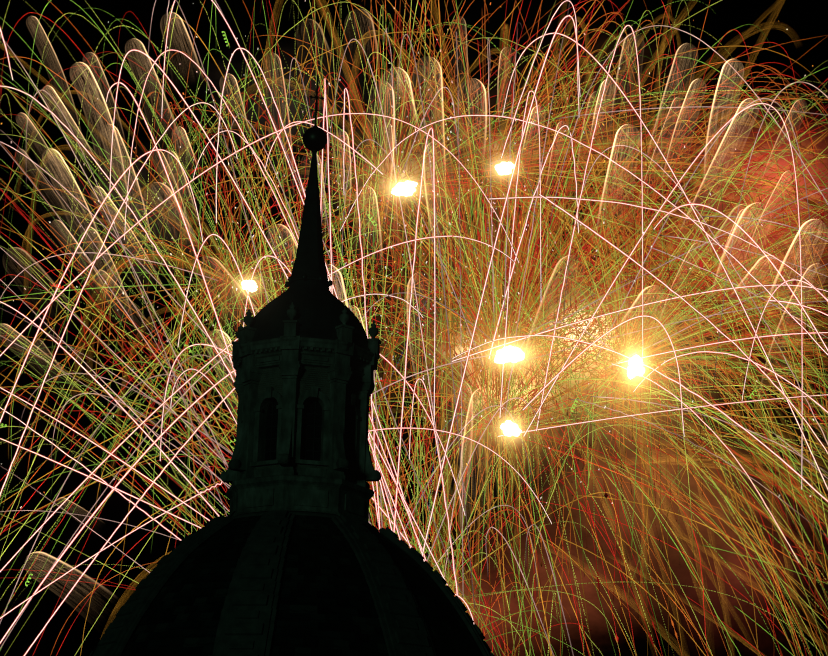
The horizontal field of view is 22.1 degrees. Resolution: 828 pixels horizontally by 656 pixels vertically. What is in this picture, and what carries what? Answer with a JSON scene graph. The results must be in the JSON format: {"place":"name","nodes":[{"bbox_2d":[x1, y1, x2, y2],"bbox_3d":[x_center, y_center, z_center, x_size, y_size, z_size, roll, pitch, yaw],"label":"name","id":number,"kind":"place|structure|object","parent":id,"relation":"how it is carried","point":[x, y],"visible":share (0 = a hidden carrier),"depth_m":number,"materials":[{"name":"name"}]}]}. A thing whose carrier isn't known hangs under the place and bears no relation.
{"place":"outdoors","nodes":[
{"label":"outdoors","id":0,"kind":"place"},
{"bbox_2d":[90,511,482,655],"bbox_3d":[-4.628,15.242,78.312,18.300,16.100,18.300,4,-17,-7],"label":"dome","id":1,"kind":"structure","parent":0,"point":[326,606],"depth_m":74.17,"materials":[{"name":"tile"}]},
{"bbox_2d":[89,510,494,655],"bbox_3d":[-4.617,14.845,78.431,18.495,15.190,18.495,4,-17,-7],"label":"dome ribs","id":2,"kind":"object","parent":1,"relation":"on","point":[246,624],"visible":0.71,"depth_m":74.60,"materials":[{"name":"stone"}]},
{"bbox_2d":[220,302,380,522],"bbox_3d":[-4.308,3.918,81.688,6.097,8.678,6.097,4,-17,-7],"label":"lantern tower","id":3,"kind":"structure","parent":1,"relation":"on","point":[290,371],"depth_m":79.93,"materials":[{"name":"black stone"}]},
{"bbox_2d":[265,399,347,460],"bbox_3d":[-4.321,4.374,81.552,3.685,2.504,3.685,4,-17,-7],"label":"arched windows","id":4,"kind":"structure","parent":3,"relation":"in","point":[311,431],"depth_m":80.03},
{"bbox_2d":[250,152,369,350],"bbox_3d":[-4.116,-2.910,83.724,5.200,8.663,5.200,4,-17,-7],"label":"lantern roof","id":5,"kind":"structure","parent":3,"relation":"on","point":[319,306],"depth_m":81.87,"materials":[{"name":"black metal"}]},
{"bbox_2d":[303,75,326,152],"bbox_3d":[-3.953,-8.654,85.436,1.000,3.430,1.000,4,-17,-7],"label":"finial","id":6,"kind":"object","parent":5,"relation":"on","point":[315,138],"visible":1,"depth_m":84.83,"materials":[{"name":"black metal"}]},
{"bbox_2d":[0,0,827,655],"bbox_3d":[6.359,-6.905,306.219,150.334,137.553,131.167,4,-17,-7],"label":"fireworks","id":7,"kind":"object","parent":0,"point":[528,292],"visible":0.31,"depth_m":311.11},
{"bbox_3d":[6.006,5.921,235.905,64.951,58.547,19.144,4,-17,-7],"label":"burst glows","id":8,"kind":"object","parent":7,"relation":"on","visible":0},
{"bbox_2d":[241,161,644,436],"bbox_3d":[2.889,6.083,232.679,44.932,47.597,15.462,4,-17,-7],"label":"firework bursts","id":9,"kind":"object","parent":8,"relation":"on","point":[512,354],"visible":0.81,"depth_m":232.67,"materials":[{"name":"white"}]},
{"bbox_2d":[0,0,827,655],"bbox_3d":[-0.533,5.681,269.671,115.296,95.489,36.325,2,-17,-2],"label":"trails","id":10,"kind":"object","parent":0,"point":[332,290],"visible":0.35,"depth_m":269.75,"materials":[{"name":"pink"}]},
{"bbox_2d":[0,0,827,655],"label":"sky","id":11,"kind":"structure","parent":0,"point":[803,19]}
]}

